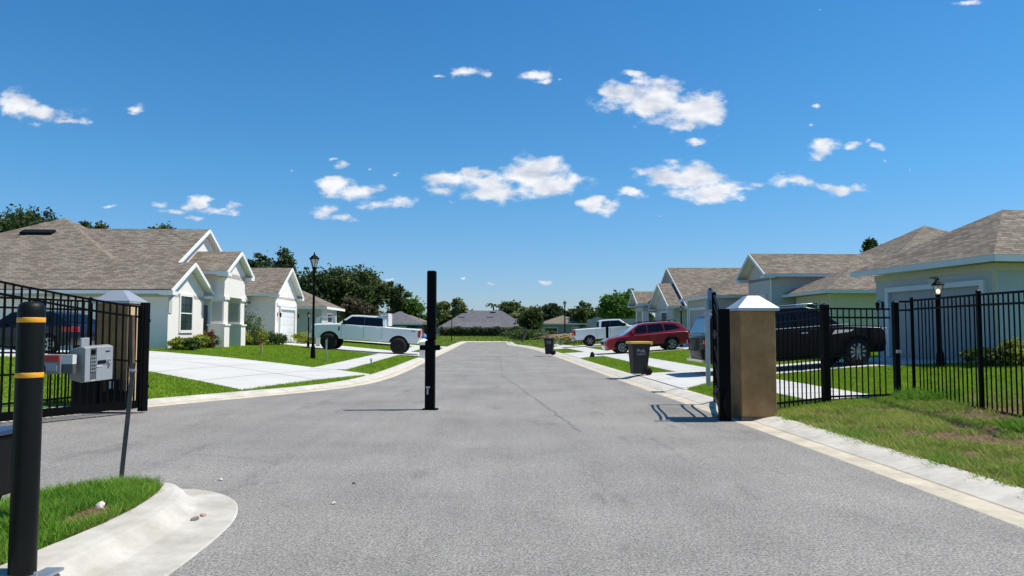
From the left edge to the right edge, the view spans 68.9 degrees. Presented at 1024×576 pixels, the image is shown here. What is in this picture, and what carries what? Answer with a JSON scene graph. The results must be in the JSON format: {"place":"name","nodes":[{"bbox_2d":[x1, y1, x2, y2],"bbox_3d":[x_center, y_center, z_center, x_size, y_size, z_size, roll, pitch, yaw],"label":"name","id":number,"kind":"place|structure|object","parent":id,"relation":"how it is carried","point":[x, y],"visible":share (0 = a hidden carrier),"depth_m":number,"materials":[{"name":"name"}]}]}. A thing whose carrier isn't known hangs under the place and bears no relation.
{"place":"outdoors","nodes":[
{"label":"outdoors","id":0,"kind":"place"},
{"bbox_2d":[0,350,370,390],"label":"driveway","id":1,"kind":"structure","parent":0,"point":[172,364],"depth_m":23.05,"materials":[{"name":"concrete"}]},
{"bbox_2d":[0,311,94,351],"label":"hatchback","id":2,"kind":"object","parent":1,"relation":"on","point":[7,329],"visible":0.3,"depth_m":26.29,"materials":[{"name":"blue paint"}]},
{"bbox_2d":[280,343,418,355],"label":"driveway","id":3,"kind":"structure","parent":0,"point":[362,350],"depth_m":45.90,"materials":[{"name":"concrete"}]},
{"bbox_2d":[316,316,335,345],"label":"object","id":4,"kind":"object","parent":3,"relation":"on","point":[318,338],"visible":0.5,"depth_m":46.87,"materials":[{"name":"white metal"}]},
{"bbox_2d":[312,345,418,369],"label":"sidewalk","id":5,"kind":"structure","parent":0,"point":[353,363],"depth_m":32.46,"materials":[{"name":"concrete"}]},
{"bbox_2d":[309,315,422,353],"bbox_3d":[-8.340,2.658,43.524,6.480,2.092,2.400,4,-3,-2],"label":"pickup truck","id":6,"kind":"object","parent":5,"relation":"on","point":[366,327],"visible":0.95,"depth_m":42.54,"materials":[{"name":"white paint"}]},
{"bbox_2d":[379,313,391,325],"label":"bed boards","id":7,"kind":"object","parent":6,"relation":"in","point":[388,316],"visible":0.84,"depth_m":42.87,"materials":[{"name":"white plastic"}]},
{"bbox_2d":[0,342,1023,575],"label":"road","id":8,"kind":"structure","parent":0,"point":[486,468],"depth_m":7.51,"materials":[{"name":"grey asphalt"}]},
{"bbox_2d":[0,281,150,421],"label":"gate leaf","id":9,"kind":"object","parent":8,"relation":"on","point":[140,403],"visible":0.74,"depth_m":13.22,"materials":[{"name":"black metal"}]},
{"bbox_2d":[0,480,237,575],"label":"island kerb","id":10,"kind":"structure","parent":8,"relation":"on","point":[160,533],"depth_m":5.31,"materials":[{"name":"concrete"}]},
{"bbox_2d":[7,301,63,575],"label":"bollard","id":11,"kind":"object","parent":10,"relation":"on","point":[26,444],"visible":1,"depth_m":4.36,"materials":[{"name":"metal"}]},
{"bbox_2d":[44,338,112,382],"bbox_3d":[-3.292,1.050,5.422,0.675,1.374,0.433,2,-4,-32],"label":"intercom","id":12,"kind":"object","parent":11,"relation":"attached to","point":[84,362],"visible":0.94,"depth_m":5.50,"materials":[{"name":"grey plastic"}]},
{"bbox_2d":[0,473,164,564],"bbox_3d":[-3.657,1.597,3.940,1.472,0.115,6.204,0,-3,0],"label":"island grass","id":13,"kind":"structure","parent":10,"relation":"in","point":[60,502],"depth_m":5.92,"materials":[{"name":"green plant"}]},
{"bbox_2d":[0,426,12,500],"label":"metal pedestal","id":14,"kind":"object","parent":13,"relation":"on","point":[5,453],"visible":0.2,"depth_m":4.66,"materials":[{"name":"black metal"}]},
{"bbox_2d":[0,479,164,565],"bbox_3d":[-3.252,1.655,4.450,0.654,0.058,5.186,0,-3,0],"label":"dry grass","id":15,"kind":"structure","parent":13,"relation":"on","point":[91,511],"depth_m":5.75,"materials":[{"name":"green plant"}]},
{"bbox_2d":[119,316,136,478],"bbox_3d":[-3.660,1.063,7.119,0.136,1.582,0.075,4,-3,0],"label":"stake","id":16,"kind":"object","parent":10,"relation":"on","point":[132,367],"visible":0.89,"depth_m":7.11,"materials":[{"name":"grey metal"}]},
{"bbox_2d":[420,271,439,409],"bbox_3d":[-1.596,1.018,14.661,0.400,2.720,0.270,0,-3,0],"label":"gate post","id":17,"kind":"object","parent":8,"relation":"on","point":[430,347],"visible":1,"depth_m":14.57,"materials":[{"name":"black metal"}]},
{"bbox_2d":[2,341,1023,527],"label":"kerb","id":18,"kind":"structure","parent":8,"relation":"on","point":[990,497],"depth_m":9.84,"materials":[{"name":"concrete"}]},
{"bbox_2d":[0,296,92,404],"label":"fence","id":19,"kind":"object","parent":18,"relation":"on","point":[68,397],"visible":0.3,"depth_m":14.05,"materials":[{"name":"black metal"}]},
{"bbox_2d":[92,290,147,410],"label":"gate pillar","id":20,"kind":"structure","parent":18,"relation":"on","point":[124,297],"depth_m":14.52,"materials":[{"name":"brown paint"}]},
{"bbox_2d":[521,330,555,354],"bbox_3d":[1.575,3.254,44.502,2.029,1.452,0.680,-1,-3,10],"label":"wheelie bin","id":21,"kind":"object","parent":18,"relation":"on","point":[549,345],"visible":1,"depth_m":44.13,"materials":[{"name":"plastic"}]},
{"bbox_2d":[726,296,779,420],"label":"gate pillar","id":22,"kind":"structure","parent":18,"relation":"on","point":[753,359],"depth_m":12.78,"materials":[{"name":"brown paint"}]},
{"bbox_2d":[500,351,581,431],"bbox_3d":[-0.391,3.613,36.587,0.877,0.001,50.543,0,-3,-2],"label":"road crack","id":23,"kind":"object","parent":8,"relation":"on","point":[536,399],"visible":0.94,"depth_m":16.20,"materials":[{"name":"grey asphalt"}]},
{"bbox_2d":[713,309,730,420],"bbox_3d":[3.625,1.316,12.856,0.270,1.920,0.200,0,-3,0],"label":"gate post","id":24,"kind":"object","parent":8,"relation":"on","point":[722,334],"visible":1,"depth_m":12.84,"materials":[{"name":"black metal"}]},
{"bbox_2d":[712,292,718,405],"bbox_3d":[3.961,1.182,14.382,0.108,2.360,2.721,-1,-3,13],"label":"gate leaf","id":25,"kind":"object","parent":24,"relation":"attached to","point":[715,305],"visible":0.48,"depth_m":15.42,"materials":[{"name":"black metal"}]},
{"bbox_2d":[0,334,1023,484],"bbox_3d":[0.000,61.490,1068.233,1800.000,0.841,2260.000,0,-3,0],"label":"ground","id":26,"kind":"structure","parent":0,"point":[4,408],"depth_m":11.21,"materials":[{"name":"soil"}]},
{"bbox_2d":[0,206,19,232],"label":"tree","id":27,"kind":"object","parent":26,"relation":"on","point":[2,221],"visible":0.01,"depth_m":59.71,"materials":[{"name":"green plant"}]},
{"bbox_2d":[0,203,61,231],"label":"tree","id":28,"kind":"object","parent":26,"relation":"on","point":[21,219],"visible":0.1,"depth_m":57.66,"materials":[{"name":"green plant"}]},
{"bbox_2d":[91,220,110,228],"bbox_3d":[-33.261,-0.426,60.011,2.461,10.138,2.591,1,-4,-24],"label":"tree","id":29,"kind":"object","parent":26,"relation":"on","point":[101,226],"visible":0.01,"depth_m":60.04,"materials":[{"name":"green plant"}]},
{"bbox_2d":[0,218,254,349],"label":"house","id":30,"kind":"structure","parent":26,"relation":"on","point":[184,283],"depth_m":36.25,"materials":[{"name":"paint"}]},
{"bbox_2d":[178,293,193,332],"bbox_3d":[-15.262,1.187,34.964,0.080,1.830,1.610,0,-3,-2],"label":"window","id":31,"kind":"structure","parent":30,"relation":"in","point":[186,301],"depth_m":34.92,"materials":[{"name":"paint"}]},
{"bbox_2d":[203,305,207,331],"bbox_3d":[-16.560,2.010,40.052,0.050,2.200,1.100,0,-3,-2],"label":"door","id":32,"kind":"structure","parent":30,"relation":"in","point":[205,312],"depth_m":40.31,"materials":[{"name":"grey"}]},
{"bbox_2d":[146,221,175,228],"bbox_3d":[-28.324,-0.433,60.171,2.885,10.170,3.250,3,-4,-40],"label":"tree","id":33,"kind":"object","parent":26,"relation":"on","point":[165,226],"visible":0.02,"depth_m":60.17,"materials":[{"name":"green plant"}]},
{"bbox_2d":[166,336,189,349],"bbox_3d":[-14.357,2.447,32.305,1.046,0.763,0.982,0,-3,0],"label":"shrub","id":34,"kind":"object","parent":26,"relation":"on","point":[175,343],"visible":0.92,"depth_m":32.07,"materials":[{"name":"green plant"}]},
{"bbox_2d":[181,335,201,349],"bbox_3d":[-14.046,2.419,32.528,1.032,0.767,1.017,-1,-3,22],"label":"shrub","id":35,"kind":"object","parent":26,"relation":"on","point":[191,343],"visible":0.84,"depth_m":32.39,"materials":[{"name":"green plant"}]},
{"bbox_2d":[189,332,212,347],"bbox_3d":[-14.492,2.441,34.492,1.349,0.898,1.112,0,-3,0],"label":"shrub","id":36,"kind":"object","parent":26,"relation":"on","point":[205,340],"visible":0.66,"depth_m":34.45,"materials":[{"name":"green plant"}]},
{"bbox_2d":[0,348,403,402],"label":"lawn grass","id":37,"kind":"structure","parent":26,"relation":"on","point":[171,389],"depth_m":20.25,"materials":[{"name":"green plant"}]},
{"bbox_2d":[203,329,215,347],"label":"shrub","id":38,"kind":"object","parent":26,"relation":"on","point":[210,334],"visible":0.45,"depth_m":35.47,"materials":[{"name":"red plant"}]},
{"bbox_2d":[245,336,264,344],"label":"shrub","id":39,"kind":"object","parent":26,"relation":"on","point":[254,342],"visible":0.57,"depth_m":41.91,"materials":[{"name":"green plant"}]},
{"bbox_2d":[244,306,266,339],"bbox_3d":[-15.050,2.168,42.435,2.163,2.313,2.160,-1,-3,15],"label":"tree","id":40,"kind":"object","parent":26,"relation":"on","point":[249,327],"visible":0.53,"depth_m":42.46,"materials":[{"name":"green plant"}]},
{"bbox_2d":[246,250,273,267],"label":"tree","id":41,"kind":"object","parent":26,"relation":"on","point":[262,261],"visible":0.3,"depth_m":71.99,"materials":[{"name":"green plant"}]},
{"bbox_2d":[251,328,269,344],"bbox_3d":[-14.836,2.841,43.541,1.555,1.118,1.683,0,-3,0],"label":"shrub","id":42,"kind":"object","parent":26,"relation":"on","point":[263,334],"visible":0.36,"depth_m":43.32,"materials":[{"name":"green plant"}]},
{"bbox_2d":[261,331,281,344],"bbox_3d":[-14.504,2.983,44.328,1.558,0.961,1.572,3,-4,-39],"label":"shrub","id":43,"kind":"object","parent":26,"relation":"on","point":[271,336],"visible":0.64,"depth_m":44.21,"materials":[{"name":"green plant"}]},
{"bbox_2d":[244,268,303,342],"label":"house","id":44,"kind":"structure","parent":26,"relation":"on","point":[274,295],"depth_m":47.91,"materials":[{"name":"paint"}]},
{"bbox_2d":[281,309,293,341],"bbox_3d":[-15.004,2.528,49.685,0.052,2.150,3.600,0,-3,-2],"label":"garage door","id":45,"kind":"structure","parent":44,"relation":"in","point":[287,317],"depth_m":49.88,"materials":[{"name":"paint"}]},
{"bbox_2d":[269,333,288,344],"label":"shrub","id":46,"kind":"object","parent":26,"relation":"on","point":[284,339],"visible":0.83,"depth_m":44.72,"materials":[{"name":"green plant"}]},
{"bbox_2d":[270,246,300,282],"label":"tree","id":47,"kind":"object","parent":26,"relation":"on","point":[286,260],"visible":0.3,"depth_m":74.11,"materials":[{"name":"green plant"}]},
{"bbox_2d":[290,330,311,343],"bbox_3d":[-14.160,3.318,50.334,1.500,1.036,1.921,2,-4,-37],"label":"shrub","id":48,"kind":"object","parent":26,"relation":"on","point":[297,336],"visible":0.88,"depth_m":50.07,"materials":[{"name":"green plant"}]},
{"bbox_2d":[309,252,318,358],"bbox_3d":[-8.609,0.755,32.409,0.425,4.650,0.425,-1,-3,22],"label":"street lamp","id":49,"kind":"object","parent":26,"relation":"on","point":[314,259],"visible":0.96,"depth_m":32.37,"materials":[{"name":"black metal"}]},
{"bbox_2d":[298,266,342,311],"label":"tree","id":50,"kind":"object","parent":26,"relation":"on","point":[306,283],"visible":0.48,"depth_m":90.47,"materials":[{"name":"green plant"}]},
{"bbox_2d":[297,290,344,338],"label":"house","id":51,"kind":"structure","parent":26,"relation":"on","point":[322,307],"depth_m":61.96,"materials":[{"name":"white paint"}]},
{"bbox_2d":[201,341,441,361],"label":"lawn grass","id":52,"kind":"structure","parent":26,"relation":"on","point":[286,349],"depth_m":38.50,"materials":[{"name":"green plant"}]},
{"bbox_2d":[321,262,384,319],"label":"tree","id":53,"kind":"object","parent":26,"relation":"on","point":[360,283],"visible":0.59,"depth_m":92.65,"materials":[{"name":"green plant"}]},
{"bbox_2d":[337,294,378,319],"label":"tree","id":54,"kind":"object","parent":26,"relation":"on","point":[353,306],"visible":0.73,"depth_m":86.94,"materials":[{"name":"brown plant"}]},
{"bbox_2d":[368,279,392,311],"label":"tree","id":55,"kind":"object","parent":26,"relation":"on","point":[382,292],"visible":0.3,"depth_m":97.62,"materials":[{"name":"green plant"}]},
{"bbox_2d":[384,281,408,313],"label":"tree","id":56,"kind":"object","parent":26,"relation":"on","point":[397,301],"visible":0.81,"depth_m":99.39,"materials":[{"name":"green plant"}]},
{"bbox_2d":[390,311,426,333],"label":"house","id":57,"kind":"structure","parent":26,"relation":"on","point":[401,319],"depth_m":93.02,"materials":[{"name":"grey"}]},
{"bbox_2d":[391,291,426,317],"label":"tree","id":58,"kind":"object","parent":26,"relation":"on","point":[413,307],"visible":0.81,"depth_m":101.09,"materials":[{"name":"green plant"}]},
{"bbox_2d":[419,338,425,358],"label":"mailbox pillar","id":59,"kind":"structure","parent":26,"relation":"on","point":[422,352],"depth_m":40.12,"materials":[{"name":"paint"}]},
{"bbox_2d":[436,300,452,327],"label":"tree","id":60,"kind":"object","parent":26,"relation":"on","point":[443,309],"visible":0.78,"depth_m":148.75,"materials":[{"name":"green plant"}]},
{"bbox_2d":[445,297,473,320],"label":"tree","id":61,"kind":"object","parent":26,"relation":"on","point":[458,305],"visible":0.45,"depth_m":148.78,"materials":[{"name":"green plant"}]},
{"bbox_2d":[343,334,604,347],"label":"field grass","id":62,"kind":"structure","parent":26,"relation":"on","point":[444,342],"depth_m":88.09,"materials":[{"name":"green plant"}]},
{"bbox_2d":[438,311,518,332],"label":"house","id":63,"kind":"structure","parent":26,"relation":"on","point":[471,319],"depth_m":119.53,"materials":[{"name":"grey"}]},
{"bbox_2d":[440,326,525,336],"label":"hedge","id":64,"kind":"object","parent":26,"relation":"on","point":[458,331],"visible":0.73,"depth_m":107.11,"materials":[{"name":"green plant"}]},
{"bbox_2d":[495,299,526,314],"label":"tree","id":65,"kind":"object","parent":26,"relation":"on","point":[506,307],"visible":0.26,"depth_m":138.74,"materials":[{"name":"green plant"}]},
{"bbox_2d":[508,306,526,319],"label":"tree","id":66,"kind":"object","parent":26,"relation":"on","point":[515,313],"visible":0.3,"depth_m":129.12,"materials":[{"name":"green plant"}]},
{"bbox_2d":[493,327,556,341],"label":"brush heap","id":67,"kind":"object","parent":26,"relation":"on","point":[520,333],"visible":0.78,"depth_m":95.29,"materials":[{"name":"green plant"}]},
{"bbox_2d":[514,305,544,332],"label":"tree","id":68,"kind":"object","parent":26,"relation":"on","point":[532,318],"visible":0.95,"depth_m":111.02,"materials":[{"name":"green plant"}]},
{"bbox_2d":[530,333,572,338],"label":"timber heap","id":69,"kind":"object","parent":26,"relation":"on","point":[564,335],"visible":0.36,"depth_m":85.54,"materials":[{"name":"brown wood"}]},
{"bbox_2d":[541,303,565,320],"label":"tree","id":70,"kind":"object","parent":26,"relation":"on","point":[552,310],"visible":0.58,"depth_m":147.88,"materials":[{"name":"green plant"}]},
{"bbox_2d":[540,315,586,333],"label":"house","id":71,"kind":"structure","parent":26,"relation":"on","point":[558,324],"depth_m":128.42,"materials":[{"name":"brown"}]},
{"bbox_2d":[537,336,600,344],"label":"weed heap","id":72,"kind":"object","parent":26,"relation":"on","point":[567,341],"visible":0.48,"depth_m":65.64,"materials":[{"name":"green plant"}]},
{"bbox_2d":[570,300,593,328],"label":"tree","id":73,"kind":"object","parent":26,"relation":"on","point":[581,313],"visible":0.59,"depth_m":128.99,"materials":[{"name":"green plant"}]},
{"bbox_2d":[584,310,607,319],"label":"tree","id":74,"kind":"object","parent":26,"relation":"on","point":[591,314],"visible":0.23,"depth_m":119.04,"materials":[{"name":"green plant"}]},
{"bbox_2d":[587,317,635,327],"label":"unfinished house","id":75,"kind":"structure","parent":26,"relation":"on","point":[591,323],"depth_m":81.94,"materials":[{"name":"paint"}]},
{"bbox_2d":[594,288,635,318],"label":"tree","id":76,"kind":"object","parent":26,"relation":"on","point":[614,305],"visible":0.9,"depth_m":98.70,"materials":[{"name":"green plant"}]},
{"bbox_2d":[542,343,689,366],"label":"lawn grass","id":77,"kind":"structure","parent":26,"relation":"on","point":[677,355],"depth_m":35.65,"materials":[{"name":"green plant"}]},
{"bbox_2d":[628,268,740,328],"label":"house","id":78,"kind":"structure","parent":26,"relation":"on","point":[672,288],"depth_m":59.62,"materials":[{"name":"brown paint"}]},
{"bbox_2d":[705,288,712,386],"bbox_3d":[4.970,1.301,18.857,0.168,2.600,0.440,0,-3,0],"label":"sign post","id":79,"kind":"object","parent":26,"relation":"on","point":[708,305],"visible":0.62,"depth_m":18.83,"materials":[{"name":"metal"}]},
{"bbox_2d":[775,308,823,408],"bbox_3d":[5.250,1.275,13.750,1.584,1.821,0.037,2,-4,-35],"label":"fence","id":80,"kind":"object","parent":26,"relation":"on","point":[792,321],"visible":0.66,"depth_m":13.77,"materials":[{"name":"black metal"}]},
{"bbox_2d":[678,226,947,333],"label":"house","id":81,"kind":"structure","parent":26,"relation":"on","point":[789,279],"depth_m":40.45,"materials":[{"name":"green paint"}]},
{"bbox_2d":[691,309,704,326],"bbox_3d":[12.100,2.468,47.723,0.052,2.150,4.400,0,-3,-2],"label":"garage door","id":82,"kind":"structure","parent":81,"relation":"in","point":[695,313],"depth_m":48.96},
{"bbox_2d":[806,300,819,308],"bbox_3d":[15.097,1.364,37.479,0.080,1.460,1.460,0,-3,-2],"label":"window","id":83,"kind":"structure","parent":81,"relation":"in","point":[816,302],"depth_m":37.34,"materials":[{"name":"green paint"}]},
{"bbox_2d":[608,352,1023,409],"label":"lawn grass","id":84,"kind":"structure","parent":26,"relation":"on","point":[708,390],"depth_m":17.67,"materials":[{"name":"green plant"}]},
{"bbox_2d":[819,303,830,401],"bbox_3d":[5.980,1.345,14.247,0.146,2.120,0.146,1,-3,-11],"label":"gate post","id":85,"kind":"object","parent":26,"relation":"on","point":[825,355],"visible":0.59,"depth_m":14.21,"materials":[{"name":"black metal"}]},
{"bbox_2d":[829,308,890,399],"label":"pedestrian gate","id":86,"kind":"structure","parent":85,"relation":"attached to","point":[866,318],"depth_m":14.52,"materials":[{"name":"black metal"}]},
{"bbox_2d":[860,237,880,251],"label":"tree","id":87,"kind":"object","parent":26,"relation":"on","point":[869,243],"visible":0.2,"depth_m":75.25,"materials":[{"name":"green plant"}]},
{"bbox_2d":[891,301,901,393],"bbox_3d":[7.624,1.315,14.778,0.112,2.140,0.156,1,-3,-11],"label":"gate post","id":88,"kind":"object","parent":26,"relation":"on","point":[897,351],"visible":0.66,"depth_m":14.78,"materials":[{"name":"black metal"}]},
{"bbox_2d":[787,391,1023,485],"bbox_3d":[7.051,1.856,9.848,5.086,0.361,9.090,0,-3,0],"label":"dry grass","id":89,"kind":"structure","parent":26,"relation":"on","point":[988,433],"depth_m":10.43,"materials":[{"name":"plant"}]},
{"bbox_2d":[899,297,915,390],"bbox_3d":[7.816,1.268,14.744,0.260,2.190,0.072,-2,-4,27],"label":"fence","id":90,"kind":"object","parent":26,"relation":"on","point":[911,309],"visible":0.7,"depth_m":14.71,"materials":[{"name":"black metal"}]},
{"bbox_2d":[888,386,966,400],"bbox_3d":[7.767,1.970,14.001,1.415,0.307,1.394,0,-3,0],"label":"weed tuft","id":91,"kind":"object","parent":26,"relation":"on","point":[916,394],"visible":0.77,"depth_m":13.83,"materials":[{"name":"green plant"}]},
{"bbox_2d":[850,210,1023,360],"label":"house","id":92,"kind":"structure","parent":26,"relation":"on","point":[985,254],"depth_m":22.53,"materials":[{"name":"paint"}]},
{"bbox_2d":[891,286,978,360],"bbox_3d":[13.025,1.105,23.046,0.052,2.130,4.000,0,-3,-8],"label":"garage door","id":93,"kind":"structure","parent":92,"relation":"in","point":[920,294],"depth_m":23.05,"materials":[{"name":"white metal"}]},
{"bbox_2d":[931,277,944,365],"bbox_3d":[11.657,0.925,20.380,0.314,2.460,0.314,-1,-3,22],"label":"garden lamp","id":94,"kind":"object","parent":26,"relation":"on","point":[937,282],"visible":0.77,"depth_m":20.33,"materials":[{"name":"black metal"}]},
{"bbox_2d":[914,289,984,409],"bbox_3d":[7.823,1.185,13.462,0.072,2.210,2.395,0,-3,5],"label":"fence","id":95,"kind":"object","parent":26,"relation":"on","point":[980,353],"visible":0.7,"depth_m":13.06,"materials":[{"name":"black metal"}]},
{"bbox_2d":[959,345,1004,367],"bbox_3d":[12.323,1.809,19.566,1.035,0.650,1.024,0,-3,0],"label":"shrub","id":96,"kind":"object","parent":26,"relation":"on","point":[973,356],"visible":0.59,"depth_m":19.34,"materials":[{"name":"green plant"}]},
{"bbox_2d":[978,290,1023,417],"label":"fence","id":97,"kind":"object","parent":26,"relation":"on","point":[1008,303],"visible":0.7,"depth_m":11.62,"materials":[{"name":"black metal"}]},
{"bbox_2d":[990,415,1023,432],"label":"weed tuft","id":98,"kind":"object","parent":26,"relation":"on","point":[1015,424],"visible":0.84,"depth_m":10.14,"materials":[{"name":"green plant"}]},
{"bbox_2d":[992,336,1023,366],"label":"shrub","id":99,"kind":"object","parent":26,"relation":"on","point":[1013,351],"visible":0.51,"depth_m":19.16,"materials":[{"name":"green plant"}]},
{"bbox_2d":[0,0,1023,318],"label":"sky","id":100,"kind":"structure","parent":0,"point":[530,152],"materials":[{"name":"blue"}]},
{"bbox_2d":[544,344,600,348],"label":"driveway","id":101,"kind":"structure","parent":0,"point":[579,346],"depth_m":58.67,"materials":[{"name":"concrete"}]},
{"bbox_2d":[570,319,631,345],"bbox_3d":[7.642,3.444,58.501,6.080,1.973,2.400,-4,-3,1],"label":"pickup truck","id":102,"kind":"object","parent":101,"relation":"on","point":[589,336],"visible":0.56,"depth_m":57.52,"materials":[{"name":"white paint"}]},
{"bbox_2d":[563,344,688,358],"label":"driveway","id":103,"kind":"structure","parent":0,"point":[653,349],"depth_m":43.28,"materials":[{"name":"concrete"}]},
{"bbox_2d":[601,319,689,353],"bbox_3d":[7.478,2.738,42.311,4.860,1.690,2.220,-4,-3,-2],"label":"estate car","id":104,"kind":"object","parent":103,"relation":"on","point":[666,334],"visible":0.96,"depth_m":41.44,"materials":[{"name":"red paint"}]},
{"bbox_2d":[554,344,876,400],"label":"sidewalk","id":105,"kind":"structure","parent":0,"point":[679,367],"depth_m":25.07,"materials":[{"name":"concrete"}]},
{"bbox_2d":[634,357,977,389],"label":"driveway","id":106,"kind":"structure","parent":0,"point":[683,381],"depth_m":22.38,"materials":[{"name":"concrete"}]},
{"bbox_2d":[626,341,652,374],"bbox_3d":[4.081,2.250,23.913,0.717,1.073,0.680,0,-3,-6],"label":"wheelie bin","id":107,"kind":"object","parent":106,"relation":"on","point":[638,351],"visible":1,"depth_m":23.65,"materials":[{"name":"plastic"}]},
{"bbox_2d":[687,303,886,364],"bbox_3d":[8.398,1.513,23.149,5.660,1.945,2.400,-4,-3,-2],"label":"pickup truck","id":108,"kind":"object","parent":106,"relation":"on","point":[696,342],"visible":0.29,"depth_m":22.20,"materials":[{"name":"paint"}]},
{"bbox_2d":[776,388,1023,498],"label":"verge grass","id":109,"kind":"structure","parent":0,"point":[903,445],"depth_m":10.66,"materials":[{"name":"green plant"}]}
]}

